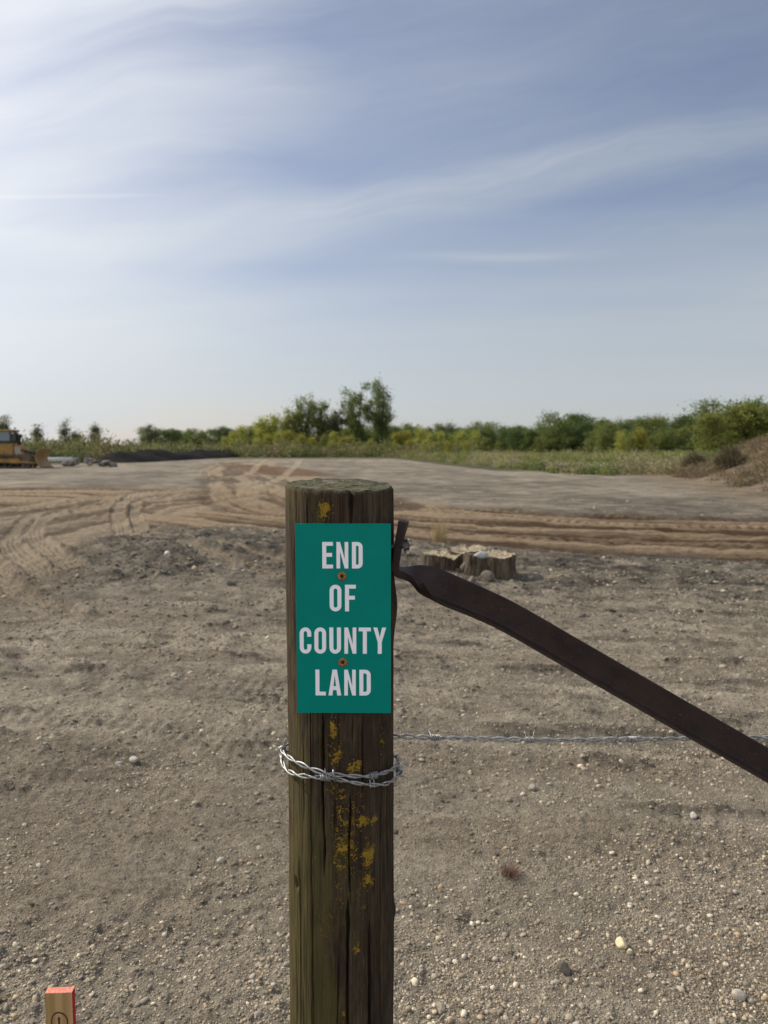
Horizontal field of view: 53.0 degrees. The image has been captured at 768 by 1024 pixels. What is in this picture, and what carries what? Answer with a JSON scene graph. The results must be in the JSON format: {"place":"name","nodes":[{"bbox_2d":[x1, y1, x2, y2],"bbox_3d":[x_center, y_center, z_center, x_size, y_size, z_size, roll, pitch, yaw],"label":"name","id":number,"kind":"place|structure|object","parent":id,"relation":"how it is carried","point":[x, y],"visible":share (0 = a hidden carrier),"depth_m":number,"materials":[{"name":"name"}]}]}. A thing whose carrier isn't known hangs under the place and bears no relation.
{"place":"outdoors","nodes":[
{"label":"outdoors","id":0,"kind":"place"},
{"bbox_2d":[0,445,767,1023],"bbox_3d":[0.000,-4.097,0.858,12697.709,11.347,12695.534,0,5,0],"label":"ground","id":1,"kind":"structure","parent":0,"point":[44,513],"depth_m":3.95,"materials":[{"name":"soil"}]},
{"bbox_2d":[0,414,12,429],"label":"lone tree","id":2,"kind":"object","parent":1,"relation":"on","point":[7,427],"visible":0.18,"depth_m":150.84,"materials":[{"name":"green plant"}]},
{"bbox_2d":[0,429,53,467],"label":"bulldozer","id":3,"kind":"object","parent":1,"relation":"on","point":[14,456],"visible":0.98,"depth_m":55.10,"materials":[{"name":"metal"}]},
{"bbox_2d":[28,423,46,441],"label":"lone tree","id":4,"kind":"object","parent":1,"relation":"on","point":[36,432],"visible":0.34,"depth_m":168.91,"materials":[{"name":"green plant"}]},
{"bbox_2d":[48,457,71,461],"bbox_3d":[-25.799,-4.109,60.317,2.568,0.380,0.340,-2,5,-20],"label":"pipe","id":5,"kind":"object","parent":1,"relation":"on","point":[59,459],"visible":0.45,"depth_m":60.34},
{"bbox_2d":[45,987,75,1023],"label":"survey stake","id":6,"kind":"object","parent":1,"relation":"on","point":[60,1006],"visible":1,"depth_m":1.12,"materials":[{"name":"brown wood"}]},
{"bbox_2d":[56,416,74,442],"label":"lone tree","id":7,"kind":"object","parent":1,"relation":"on","point":[62,431],"visible":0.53,"depth_m":166.91,"materials":[{"name":"green plant"}]},
{"bbox_2d":[69,427,85,441],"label":"lone tree","id":8,"kind":"object","parent":1,"relation":"on","point":[73,434],"visible":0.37,"depth_m":173.93,"materials":[{"name":"green plant"}]},
{"bbox_2d":[86,421,105,444],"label":"lone tree","id":9,"kind":"object","parent":1,"relation":"on","point":[94,429],"visible":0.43,"depth_m":170.68,"materials":[{"name":"green plant"}]},
{"bbox_2d":[135,423,160,444],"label":"lone tree","id":10,"kind":"object","parent":1,"relation":"on","point":[150,433],"visible":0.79,"depth_m":168.82,"materials":[{"name":"green plant"}]},
{"bbox_2d":[83,449,243,462],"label":"earth berm","id":11,"kind":"structure","parent":1,"relation":"on","point":[150,455],"depth_m":86.31,"materials":[{"name":"soil"}]},
{"bbox_2d":[154,428,174,444],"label":"woodland tree","id":12,"kind":"object","parent":1,"relation":"on","point":[164,433],"visible":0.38,"depth_m":284.52,"materials":[{"name":"green plant"}]},
{"bbox_2d":[166,428,182,444],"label":"woodland tree","id":13,"kind":"object","parent":1,"relation":"on","point":[177,436],"visible":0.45,"depth_m":304.62,"materials":[{"name":"green plant"}]},
{"bbox_2d":[181,428,194,447],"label":"woodland tree","id":14,"kind":"object","parent":1,"relation":"on","point":[185,437],"visible":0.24,"depth_m":314.14,"materials":[{"name":"green plant"}]},
{"bbox_2d":[183,428,213,447],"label":"woodland tree","id":15,"kind":"object","parent":1,"relation":"on","point":[198,440],"visible":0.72,"depth_m":288.78,"materials":[{"name":"green plant"}]},
{"bbox_2d":[208,425,233,444],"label":"woodland tree","id":16,"kind":"object","parent":1,"relation":"on","point":[220,433],"visible":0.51,"depth_m":287.33,"materials":[{"name":"green plant"}]},
{"bbox_2d":[231,424,248,448],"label":"shrub","id":17,"kind":"object","parent":1,"relation":"on","point":[240,433],"visible":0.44,"depth_m":148.58,"materials":[{"name":"green plant"}]},
{"bbox_2d":[0,427,488,462],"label":"brush","id":18,"kind":"object","parent":1,"relation":"on","point":[81,448],"visible":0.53,"depth_m":118.06,"materials":[{"name":"plant"}]},
{"bbox_2d":[244,424,257,446],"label":"shrub","id":19,"kind":"object","parent":1,"relation":"on","point":[250,432],"visible":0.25,"depth_m":150.91,"materials":[{"name":"green plant"}]},
{"bbox_2d":[252,428,265,447],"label":"shrub","id":20,"kind":"object","parent":1,"relation":"on","point":[256,439],"visible":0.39,"depth_m":145.09,"materials":[{"name":"green plant"}]},
{"bbox_2d":[249,416,278,441],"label":"poplar tree","id":21,"kind":"object","parent":1,"relation":"on","point":[260,424],"visible":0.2,"depth_m":156.57,"materials":[{"name":"green plant"}]},
{"bbox_2d":[258,434,272,448],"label":"shrub","id":22,"kind":"object","parent":1,"relation":"on","point":[269,437],"visible":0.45,"depth_m":138.84,"materials":[{"name":"green plant"}]},
{"bbox_2d":[261,412,288,441],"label":"poplar tree","id":23,"kind":"object","parent":1,"relation":"on","point":[275,420],"visible":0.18,"depth_m":158.54,"materials":[{"name":"green plant"}]},
{"bbox_2d":[278,428,296,447],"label":"shrub","id":24,"kind":"object","parent":1,"relation":"on","point":[286,433],"visible":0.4,"depth_m":140.00,"materials":[{"name":"green plant"}]},
{"bbox_2d":[278,404,303,445],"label":"poplar tree","id":25,"kind":"object","parent":1,"relation":"on","point":[286,422],"visible":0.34,"depth_m":163.27,"materials":[{"name":"green plant"}]},
{"bbox_2d":[294,432,308,447],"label":"shrub","id":26,"kind":"object","parent":1,"relation":"on","point":[300,437],"visible":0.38,"depth_m":137.20,"materials":[{"name":"green plant"}]},
{"bbox_2d":[288,392,321,444],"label":"poplar tree","id":27,"kind":"object","parent":1,"relation":"on","point":[309,417],"visible":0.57,"depth_m":163.97,"materials":[{"name":"green plant"}]},
{"bbox_2d":[306,434,317,451],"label":"shrub","id":28,"kind":"object","parent":1,"relation":"on","point":[312,439],"visible":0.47,"depth_m":135.25,"materials":[{"name":"green plant"}]},
{"bbox_2d":[308,399,336,444],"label":"poplar tree","id":29,"kind":"object","parent":1,"relation":"on","point":[319,428],"visible":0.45,"depth_m":165.94,"materials":[{"name":"green plant"}]},
{"bbox_2d":[317,431,330,448],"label":"shrub","id":30,"kind":"object","parent":1,"relation":"on","point":[323,438],"visible":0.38,"depth_m":141.13,"materials":[{"name":"green plant"}]},
{"bbox_2d":[326,430,339,448],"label":"shrub","id":31,"kind":"object","parent":1,"relation":"on","point":[332,435],"visible":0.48,"depth_m":143.18,"materials":[{"name":"green plant"}]},
{"bbox_2d":[321,407,352,445],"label":"poplar tree","id":32,"kind":"object","parent":1,"relation":"on","point":[336,420],"visible":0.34,"depth_m":162.00,"materials":[{"name":"green plant"}]},
{"bbox_2d":[285,478,396,1023],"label":"fence post","id":33,"kind":"object","parent":1,"relation":"on","point":[342,909],"visible":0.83,"depth_m":1.29,"materials":[{"name":"brown wood"}]},
{"bbox_2d":[295,523,390,712],"bbox_3d":[-0.065,0.173,1.238,0.152,0.310,0.005,0,5,0],"label":"boundary sign","id":34,"kind":"object","parent":33,"relation":"attached to","point":[343,606],"visible":1,"depth_m":1.24,"materials":[{"name":"teal"}]},
{"bbox_2d":[273,729,767,787],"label":"barbed wire","id":35,"kind":"object","parent":33,"relation":"attached to","point":[397,767],"visible":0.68,"depth_m":1.39,"materials":[{"name":"metal"}]},
{"bbox_2d":[391,519,767,782],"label":"steel brace","id":36,"kind":"object","parent":33,"relation":"attached to","point":[558,645],"visible":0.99,"depth_m":1.30,"materials":[{"name":"metal"}]},
{"bbox_2d":[334,382,377,445],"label":"cottonwood tree","id":37,"kind":"object","parent":1,"relation":"on","point":[356,424],"visible":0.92,"depth_m":169.91,"materials":[{"name":"green plant"}]},
{"bbox_2d":[363,372,397,445],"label":"cottonwood tree","id":38,"kind":"object","parent":1,"relation":"on","point":[382,421],"visible":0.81,"depth_m":172.03,"materials":[{"name":"green plant"}]},
{"bbox_2d":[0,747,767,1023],"bbox_3d":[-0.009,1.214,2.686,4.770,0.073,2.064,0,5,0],"label":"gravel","id":39,"kind":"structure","parent":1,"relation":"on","point":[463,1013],"depth_m":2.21,"materials":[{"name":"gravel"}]},
{"bbox_2d":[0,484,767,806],"bbox_3d":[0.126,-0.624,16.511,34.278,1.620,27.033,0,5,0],"label":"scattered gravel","id":40,"kind":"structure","parent":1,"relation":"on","point":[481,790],"depth_m":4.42,"materials":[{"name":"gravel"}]},
{"bbox_2d":[0,554,767,1023],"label":"soil crumbs","id":41,"kind":"object","parent":1,"relation":"on","point":[440,1006],"visible":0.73,"depth_m":3.36,"materials":[{"name":"soil"}]},
{"bbox_2d":[0,491,767,1023],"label":"soil clods","id":42,"kind":"object","parent":1,"relation":"on","point":[284,699],"visible":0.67,"depth_m":3.65,"materials":[{"name":"soil"}]},
{"bbox_2d":[390,430,404,448],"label":"shrub","id":43,"kind":"object","parent":1,"relation":"on","point":[396,438],"visible":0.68,"depth_m":145.05,"materials":[{"name":"green plant"}]},
{"bbox_2d":[387,424,407,443],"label":"woodland tree","id":44,"kind":"object","parent":1,"relation":"on","point":[397,429],"visible":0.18,"depth_m":251.38,"materials":[{"name":"green plant"}]},
{"bbox_2d":[398,428,414,446],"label":"shrub","id":45,"kind":"object","parent":1,"relation":"on","point":[408,435],"visible":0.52,"depth_m":144.97,"materials":[{"name":"green plant"}]},
{"bbox_2d":[412,425,429,447],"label":"shrub","id":46,"kind":"object","parent":1,"relation":"on","point":[418,437],"visible":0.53,"depth_m":149.10,"materials":[{"name":"green plant"}]},
{"bbox_2d":[426,432,435,445],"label":"shrub","id":47,"kind":"object","parent":1,"relation":"on","point":[430,436],"visible":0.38,"depth_m":147.13,"materials":[{"name":"green plant"}]},
{"bbox_2d":[422,516,453,542],"bbox_3d":[0.803,0.263,11.476,0.462,0.458,0.446,2,5,22],"label":"straw tuft","id":48,"kind":"object","parent":1,"relation":"on","point":[438,537],"visible":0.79,"depth_m":11.46,"materials":[{"name":"plant"}]},
{"bbox_2d":[432,430,444,449],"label":"shrub","id":49,"kind":"object","parent":1,"relation":"on","point":[441,436],"visible":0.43,"depth_m":146.86,"materials":[{"name":"green plant"}]},
{"bbox_2d":[420,549,465,570],"bbox_3d":[0.711,0.628,9.033,0.660,0.334,0.621,0,5,0],"label":"tree stump","id":50,"kind":"object","parent":1,"relation":"on","point":[443,559],"visible":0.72,"depth_m":8.83,"materials":[{"name":"brown wood"}]},
{"bbox_2d":[434,419,459,437],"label":"woodland tree","id":51,"kind":"object","parent":1,"relation":"on","point":[447,429],"visible":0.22,"depth_m":230.44,"materials":[{"name":"green plant"}]},
{"bbox_2d":[441,440,453,454],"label":"shrub","id":52,"kind":"object","parent":1,"relation":"on","point":[448,445],"visible":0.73,"depth_m":117.46,"materials":[{"name":"green plant"}]},
{"bbox_2d":[452,428,468,449],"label":"shrub","id":53,"kind":"object","parent":1,"relation":"on","point":[460,436],"visible":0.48,"depth_m":139.07,"materials":[{"name":"green plant"}]},
{"bbox_2d":[447,543,486,554],"bbox_3d":[1.004,0.597,9.242,0.590,0.382,0.653,0,5,0],"label":"tree stump","id":54,"kind":"object","parent":1,"relation":"on","point":[470,549],"visible":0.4,"depth_m":9.28,"materials":[{"name":"brown wood"}]},
{"bbox_2d":[468,430,486,451],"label":"shrub","id":55,"kind":"object","parent":1,"relation":"on","point":[476,438],"visible":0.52,"depth_m":138.84,"materials":[{"name":"green plant"}]},
{"bbox_2d":[466,424,488,442],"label":"woodland tree","id":56,"kind":"object","parent":1,"relation":"on","point":[467,434],"visible":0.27,"depth_m":211.76,"materials":[{"name":"green plant"}]},
{"bbox_2d":[465,419,499,450],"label":"woodland tree","id":57,"kind":"object","parent":1,"relation":"on","point":[491,434],"visible":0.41,"depth_m":222.99,"materials":[{"name":"green plant"}]},
{"bbox_2d":[474,430,494,448],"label":"woodland tree","id":58,"kind":"object","parent":1,"relation":"on","point":[483,433],"visible":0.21,"depth_m":205.72,"materials":[{"name":"green plant"}]},
{"bbox_2d":[480,436,492,452],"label":"shrub","id":59,"kind":"object","parent":1,"relation":"on","point":[486,444],"visible":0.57,"depth_m":137.17,"materials":[{"name":"green plant"}]},
{"bbox_2d":[481,570,494,581],"bbox_3d":[1.106,0.685,8.165,0.155,0.134,0.112,4,6,37],"label":"boulder","id":60,"kind":"object","parent":1,"relation":"on","point":[487,575],"visible":0.98,"depth_m":8.12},
{"bbox_2d":[463,549,517,577],"bbox_3d":[1.192,0.632,8.694,0.712,0.362,0.783,0,5,0],"label":"tree stump","id":61,"kind":"object","parent":1,"relation":"on","point":[498,563],"visible":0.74,"depth_m":8.48,"materials":[{"name":"brown wood"}]},
{"bbox_2d":[474,551,487,558],"bbox_3d":[1.071,0.476,8.506,0.159,0.091,0.130,3,6,31],"label":"stone","id":62,"kind":"object","parent":61,"relation":"on","point":[482,555],"visible":0.99,"depth_m":8.46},
{"bbox_2d":[484,421,513,451],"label":"woodland tree","id":63,"kind":"object","parent":1,"relation":"on","point":[502,428],"visible":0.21,"depth_m":230.51,"materials":[{"name":"green plant"}]},
{"bbox_2d":[497,429,514,451],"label":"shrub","id":64,"kind":"object","parent":1,"relation":"on","point":[504,434],"visible":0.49,"depth_m":211.87,"materials":[{"name":"green plant"}]},
{"bbox_2d":[494,859,527,878],"bbox_3d":[0.429,1.210,2.593,0.128,0.035,0.130,2,5,20],"label":"dry weed","id":65,"kind":"object","parent":1,"relation":"on","point":[508,871],"visible":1,"depth_m":2.60,"materials":[{"name":"plant"}]},
{"bbox_2d":[503,428,528,451],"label":"woodland tree","id":66,"kind":"object","parent":1,"relation":"on","point":[514,439],"visible":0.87,"depth_m":199.89,"materials":[{"name":"green plant"}]},
{"bbox_2d":[518,426,541,452],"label":"woodland tree","id":67,"kind":"object","parent":1,"relation":"on","point":[528,441],"visible":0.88,"depth_m":196.71,"materials":[{"name":"green plant"}]},
{"bbox_2d":[530,434,547,454],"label":"shrub","id":68,"kind":"object","parent":1,"relation":"on","point":[539,447],"visible":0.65,"depth_m":127.36,"materials":[{"name":"green plant"}]},
{"bbox_2d":[528,421,555,444],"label":"woodland tree","id":69,"kind":"object","parent":1,"relation":"on","point":[537,426],"visible":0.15,"depth_m":228.77,"materials":[{"name":"green plant"}]},
{"bbox_2d":[539,430,565,452],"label":"woodland tree","id":70,"kind":"object","parent":1,"relation":"on","point":[548,438],"visible":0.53,"depth_m":196.32,"materials":[{"name":"green plant"}]},
{"bbox_2d":[536,409,581,451],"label":"woodland tree","id":71,"kind":"object","parent":1,"relation":"on","point":[558,421],"visible":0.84,"depth_m":193.50,"materials":[{"name":"green plant"}]},
{"bbox_2d":[447,456,675,470],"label":"white flowers","id":72,"kind":"object","parent":1,"relation":"on","point":[579,464],"visible":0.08,"depth_m":45.62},
{"bbox_2d":[394,443,729,475],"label":"meadow weeds","id":73,"kind":"object","parent":1,"relation":"on","point":[627,462],"visible":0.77,"depth_m":54.66,"materials":[{"name":"plant"}]},
{"bbox_2d":[556,960,569,975],"bbox_3d":[0.493,1.250,2.113,0.032,0.028,0.044,-3,6,-34],"label":"stone","id":74,"kind":"object","parent":1,"relation":"on","point":[563,967],"visible":1,"depth_m":2.10,"materials":[{"name":"stone"}]},
{"bbox_2d":[547,412,591,453],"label":"woodland tree","id":75,"kind":"object","parent":1,"relation":"on","point":[573,417],"visible":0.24,"depth_m":197.62,"materials":[{"name":"green plant"}]},
{"bbox_2d":[560,418,595,452],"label":"woodland tree","id":76,"kind":"object","parent":1,"relation":"on","point":[581,435],"visible":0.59,"depth_m":188.52,"materials":[{"name":"green plant"}]},
{"bbox_2d":[566,414,598,446],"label":"woodland tree","id":77,"kind":"object","parent":1,"relation":"on","point":[591,418],"visible":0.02,"depth_m":201.65,"materials":[{"name":"green plant"}]},
{"bbox_2d":[582,438,596,453],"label":"shrub","id":78,"kind":"object","parent":1,"relation":"on","point":[589,445],"visible":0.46,"depth_m":107.42,"materials":[{"name":"green plant"}]},
{"bbox_2d":[579,416,618,450],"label":"woodland tree","id":79,"kind":"object","parent":1,"relation":"on","point":[598,423],"visible":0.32,"depth_m":159.54,"materials":[{"name":"green plant"}]},
{"bbox_2d":[589,419,617,451],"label":"woodland tree","id":80,"kind":"object","parent":1,"relation":"on","point":[610,425],"visible":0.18,"depth_m":156.62,"materials":[{"name":"green plant"}]},
{"bbox_2d":[593,430,614,454],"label":"shrub","id":81,"kind":"object","parent":1,"relation":"on","point":[602,446],"visible":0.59,"depth_m":111.32,"materials":[{"name":"green plant"}]},
{"bbox_2d":[592,426,616,452],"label":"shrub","id":82,"kind":"object","parent":1,"relation":"on","point":[606,430],"visible":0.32,"depth_m":140.80,"materials":[{"name":"green plant"}]},
{"bbox_2d":[609,426,629,449],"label":"woodland tree","id":83,"kind":"object","parent":1,"relation":"on","point":[621,431],"visible":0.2,"depth_m":142.37,"materials":[{"name":"green plant"}]},
{"bbox_2d":[611,432,629,453],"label":"shrub","id":84,"kind":"object","parent":1,"relation":"on","point":[620,443],"visible":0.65,"depth_m":109.25,"materials":[{"name":"green plant"}]},
{"bbox_2d":[615,937,627,949],"bbox_3d":[0.685,1.243,2.216,0.033,0.029,0.042,-1,5,-9],"label":"stone","id":85,"kind":"object","parent":1,"relation":"on","point":[621,943],"visible":1,"depth_m":2.21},
{"bbox_2d":[615,420,635,430],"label":"woodland tree","id":86,"kind":"object","parent":1,"relation":"on","point":[624,425],"visible":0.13,"depth_m":167.19,"materials":[{"name":"green plant"}]},
{"bbox_2d":[622,432,638,454],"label":"shrub","id":87,"kind":"object","parent":1,"relation":"on","point":[631,444],"visible":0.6,"depth_m":105.38,"materials":[{"name":"green plant"}]},
{"bbox_2d":[629,425,649,454],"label":"shrub","id":88,"kind":"object","parent":1,"relation":"on","point":[640,435],"visible":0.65,"depth_m":111.14,"materials":[{"name":"green plant"}]},
{"bbox_2d":[629,413,669,443],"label":"woodland tree","id":89,"kind":"object","parent":1,"relation":"on","point":[658,423],"visible":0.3,"depth_m":156.58,"materials":[{"name":"green plant"}]},
{"bbox_2d":[643,432,663,453],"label":"shrub","id":90,"kind":"object","parent":1,"relation":"on","point":[651,442],"visible":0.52,"depth_m":103.45,"materials":[{"name":"green plant"}]},
{"bbox_2d":[640,412,673,448],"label":"woodland tree","id":91,"kind":"object","parent":1,"relation":"on","point":[663,419],"visible":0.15,"depth_m":157.99,"materials":[{"name":"green plant"}]},
{"bbox_2d":[648,425,678,451],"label":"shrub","id":92,"kind":"object","parent":1,"relation":"on","point":[666,436],"visible":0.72,"depth_m":139.06,"materials":[{"name":"green plant"}]},
{"bbox_2d":[664,424,692,452],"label":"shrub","id":93,"kind":"object","parent":1,"relation":"on","point":[679,432],"visible":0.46,"depth_m":140.13,"materials":[{"name":"green plant"}]},
{"bbox_2d":[657,412,704,448],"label":"woodland tree","id":94,"kind":"object","parent":1,"relation":"on","point":[684,417],"visible":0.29,"depth_m":151.93,"materials":[{"name":"green plant"}]},
{"bbox_2d":[676,429,703,452],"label":"woodland tree","id":95,"kind":"object","parent":1,"relation":"on","point":[690,436],"visible":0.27,"depth_m":136.58,"materials":[{"name":"green plant"}]},
{"bbox_2d":[678,448,708,469],"bbox_3d":[16.576,-2.793,40.905,1.785,1.283,1.914,-4,6,-38],"label":"bush","id":96,"kind":"object","parent":1,"relation":"on","point":[697,457],"visible":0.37,"depth_m":40.73,"materials":[{"name":"plant"}]},
{"bbox_2d":[642,433,767,491],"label":"dirt mound","id":97,"kind":"object","parent":1,"relation":"on","point":[756,443],"visible":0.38,"depth_m":34.82,"materials":[{"name":"soil"}]},
{"bbox_2d":[677,408,741,454],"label":"woodland tree","id":98,"kind":"object","parent":1,"relation":"on","point":[709,443],"visible":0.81,"depth_m":97.44,"materials":[{"name":"green plant"}]},
{"bbox_2d":[677,396,766,449],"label":"woodland tree","id":99,"kind":"object","parent":1,"relation":"on","point":[704,406],"visible":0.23,"depth_m":103.93,"materials":[{"name":"green plant"}]},
{"bbox_2d":[712,441,752,469],"bbox_3d":[15.948,-2.640,35.389,1.825,1.366,1.798,0,5,0],"label":"bush","id":100,"kind":"object","parent":1,"relation":"on","point":[724,459],"visible":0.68,"depth_m":35.16,"materials":[{"name":"plant"}]},
{"bbox_2d":[732,989,745,1000],"bbox_3d":[0.928,1.264,2.015,0.036,0.028,0.028,1,5,6],"label":"stone","id":101,"kind":"object","parent":1,"relation":"on","point":[739,994],"visible":1,"depth_m":2.01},
{"bbox_2d":[714,395,767,448],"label":"woodland tree","id":102,"kind":"object","parent":1,"relation":"on","point":[743,413],"visible":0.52,"depth_m":99.46,"materials":[{"name":"green plant"}]},
{"bbox_2d":[733,395,767,436],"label":"woodland tree","id":103,"kind":"object","parent":1,"relation":"on","point":[759,401],"visible":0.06,"depth_m":105.23,"materials":[{"name":"green plant"}]},
{"bbox_2d":[747,402,767,438],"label":"woodland tree","id":104,"kind":"object","parent":1,"relation":"on","point":[765,420],"visible":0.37,"depth_m":98.07,"materials":[{"name":"green plant"}]},
{"bbox_2d":[0,0,767,445],"label":"sky","id":105,"kind":"structure","parent":0,"point":[214,213],"materials":[{"name":"blue"}]},
{"bbox_2d":[3,526,767,646],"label":"stony soil","id":106,"kind":"structure","parent":0,"point":[578,615],"depth_m":8.16,"materials":[{"name":"soil"}]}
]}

